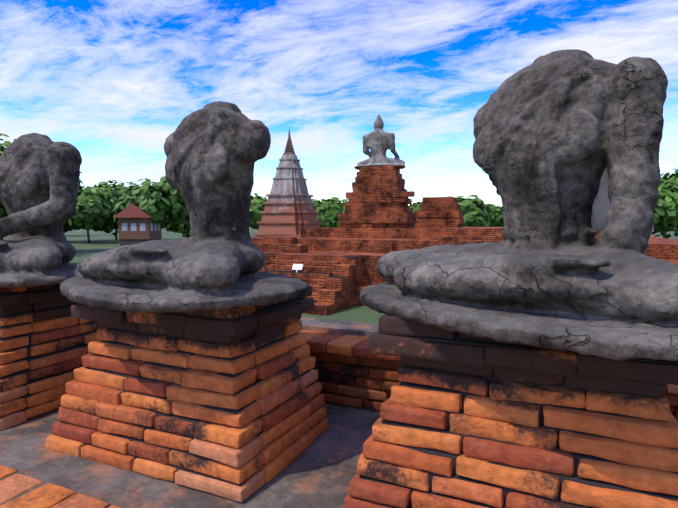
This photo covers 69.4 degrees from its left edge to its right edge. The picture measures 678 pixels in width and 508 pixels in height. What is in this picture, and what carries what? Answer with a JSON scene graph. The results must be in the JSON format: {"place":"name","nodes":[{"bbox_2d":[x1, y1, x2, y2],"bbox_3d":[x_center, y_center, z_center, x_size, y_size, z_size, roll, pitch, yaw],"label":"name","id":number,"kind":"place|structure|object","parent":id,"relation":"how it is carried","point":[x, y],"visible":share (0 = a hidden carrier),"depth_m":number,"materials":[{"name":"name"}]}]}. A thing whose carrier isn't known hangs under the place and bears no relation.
{"place":"outdoors","nodes":[
{"label":"outdoors","id":0,"kind":"place"},
{"bbox_2d":[0,0,677,206],"label":"sky","id":1,"kind":"structure","parent":0,"point":[111,80],"materials":[{"name":"blue"}]},
{"bbox_2d":[64,227,677,323],"bbox_3d":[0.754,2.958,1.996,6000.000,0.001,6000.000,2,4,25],"label":"ground","id":2,"kind":"structure","parent":0,"point":[102,241],"depth_m":69.77,"materials":[{"name":"green plant"}]},
{"bbox_2d":[0,133,80,213],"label":"tree","id":3,"kind":"object","parent":2,"relation":"on","point":[7,143],"visible":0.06,"depth_m":51.07,"materials":[{"name":"green plant"}]},
{"bbox_2d":[0,143,84,217],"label":"tree","id":4,"kind":"object","parent":2,"relation":"on","point":[81,190],"visible":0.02,"depth_m":52.30,"materials":[{"name":"green plant"}]},
{"bbox_2d":[63,186,119,242],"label":"tree","id":5,"kind":"object","parent":2,"relation":"on","point":[95,207],"visible":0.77,"depth_m":78.74,"materials":[{"name":"green plant"}]},
{"bbox_2d":[93,180,135,239],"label":"tree","id":6,"kind":"object","parent":2,"relation":"on","point":[118,190],"visible":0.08,"depth_m":93.50,"materials":[{"name":"green plant"}]},
{"bbox_2d":[113,204,161,245],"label":"house","id":7,"kind":"structure","parent":2,"relation":"on","point":[139,226],"depth_m":70.47,"materials":[{"name":"brown wood"}]},
{"bbox_2d":[112,176,189,228],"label":"tree","id":8,"kind":"object","parent":2,"relation":"on","point":[162,202],"visible":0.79,"depth_m":72.45,"materials":[{"name":"green plant"}]},
{"bbox_2d":[165,219,190,237],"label":"tree","id":9,"kind":"object","parent":2,"relation":"on","point":[185,228],"visible":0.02,"depth_m":88.25,"materials":[{"name":"green plant"}]},
{"bbox_2d":[249,193,266,229],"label":"tree","id":10,"kind":"object","parent":2,"relation":"on","point":[257,205],"visible":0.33,"depth_m":111.62,"materials":[{"name":"green plant"}]},
{"bbox_2d":[311,197,348,227],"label":"tree","id":11,"kind":"object","parent":2,"relation":"on","point":[328,210],"visible":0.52,"depth_m":113.68,"materials":[{"name":"green plant"}]},
{"bbox_2d":[409,201,421,223],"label":"tree","id":12,"kind":"object","parent":2,"relation":"on","point":[415,206],"visible":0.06,"depth_m":145.90,"materials":[{"name":"green plant"}]},
{"bbox_2d":[251,227,677,315],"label":"brick ruins","id":13,"kind":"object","parent":2,"relation":"on","point":[338,272],"visible":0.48,"depth_m":20.01,"materials":[{"name":"brown brick"}]},
{"bbox_2d":[255,128,321,236],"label":"chedi","id":14,"kind":"structure","parent":13,"relation":"on","point":[289,210],"depth_m":36.51,"materials":[{"name":"paint"}]},
{"bbox_2d":[292,264,302,271],"bbox_3d":[-1.622,0.553,19.116,0.440,0.321,0.171,2,4,25],"label":"plaque","id":15,"kind":"object","parent":13,"relation":"on","point":[296,267],"visible":0.89,"depth_m":19.10,"materials":[{"name":"white"}]},
{"bbox_2d":[338,166,416,227],"bbox_3d":[2.246,-2.015,27.012,6.600,5.360,6.600,1,4,17],"label":"brick mound","id":16,"kind":"object","parent":13,"relation":"on","point":[378,196],"visible":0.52,"depth_m":25.63,"materials":[{"name":"brown brick"}]},
{"bbox_2d":[354,114,405,169],"bbox_3d":[2.211,-6.132,26.780,2.836,2.938,1.908,1,4,17],"label":"buddha on mound","id":17,"kind":"object","parent":16,"relation":"on","point":[378,141],"visible":0.9,"depth_m":26.19,"materials":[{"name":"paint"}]},
{"bbox_2d":[414,197,463,227],"bbox_3d":[6.390,-1.675,31.158,3.194,3.790,3.194,1,4,20],"label":"brick stub","id":18,"kind":"object","parent":13,"relation":"on","point":[439,212],"visible":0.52,"depth_m":29.98,"materials":[{"name":"brown brick"}]},
{"bbox_2d":[448,194,497,226],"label":"tree","id":19,"kind":"object","parent":2,"relation":"on","point":[477,212],"visible":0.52,"depth_m":113.50,"materials":[{"name":"green plant"}]},
{"bbox_2d":[484,203,503,226],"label":"tree","id":20,"kind":"object","parent":2,"relation":"on","point":[499,220],"visible":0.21,"depth_m":135.00,"materials":[{"name":"green plant"}]},
{"bbox_2d":[651,167,677,237],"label":"tree","id":21,"kind":"object","parent":2,"relation":"on","point":[665,210],"visible":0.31,"depth_m":75.25,"materials":[{"name":"green plant"}]},
{"bbox_3d":[-1.032,2.016,2.844,14.000,2.180,1.990,2,4,25],"label":"gallery platform","id":22,"kind":"object","parent":2,"relation":"on","visible":0},
{"bbox_2d":[0,402,380,507],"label":"gallery floor","id":23,"kind":"structure","parent":22,"relation":"on","point":[320,471],"depth_m":2.11,"materials":[{"name":"paint"}]},
{"bbox_2d":[0,284,99,430],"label":"pedestal","id":24,"kind":"object","parent":23,"relation":"on","point":[49,398],"depth_m":2.81,"materials":[{"name":"orange brick"}]},
{"bbox_2d":[0,133,81,287],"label":"headless statue","id":25,"kind":"object","parent":24,"relation":"on","point":[39,178],"visible":0.98,"depth_m":2.91,"materials":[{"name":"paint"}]},
{"bbox_2d":[0,465,122,507],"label":"platform edge bricks","id":26,"kind":"object","parent":23,"relation":"on","point":[49,495],"visible":1,"depth_m":1.92,"materials":[{"name":"orange brick"}]},
{"bbox_2d":[45,286,328,501],"bbox_3d":[-0.728,0.552,2.453,1.171,0.769,0.806,2,4,25],"label":"pedestal","id":27,"kind":"object","parent":23,"relation":"on","point":[281,442],"depth_m":2.16,"materials":[{"name":"orange brick"}]},
{"bbox_2d":[60,101,308,313],"bbox_3d":[-0.784,-0.289,2.417,1.038,0.961,1.370,-3,4,-39],"label":"headless statue","id":28,"kind":"object","parent":27,"relation":"on","point":[215,151],"visible":1,"depth_m":2.24,"materials":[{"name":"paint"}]},
{"bbox_2d":[344,314,677,507],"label":"pedestal","id":29,"kind":"object","parent":23,"relation":"on","point":[642,444],"depth_m":1.54,"materials":[{"name":"orange brick"}]},
{"bbox_2d":[360,49,677,360],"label":"headless statue","id":30,"kind":"object","parent":29,"relation":"on","point":[566,147],"visible":1,"depth_m":1.57,"materials":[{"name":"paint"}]},
{"bbox_2d":[322,361,677,409],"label":"wall","id":31,"kind":"structure","parent":22,"relation":"on","point":[392,380],"depth_m":2.85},
{"bbox_2d":[300,317,377,336],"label":"paved path","id":32,"kind":"structure","parent":31,"relation":"on","point":[343,328],"depth_m":3.20,"materials":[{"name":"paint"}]},
{"bbox_2d":[298,330,677,394],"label":"wall coping","id":33,"kind":"object","parent":31,"relation":"on","point":[346,345],"visible":0.08,"depth_m":2.88,"materials":[{"name":"brick"}]},
{"bbox_2d":[309,351,677,422],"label":"wall bricks","id":34,"kind":"object","parent":31,"relation":"attached to","point":[361,386],"visible":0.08,"depth_m":2.85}
]}

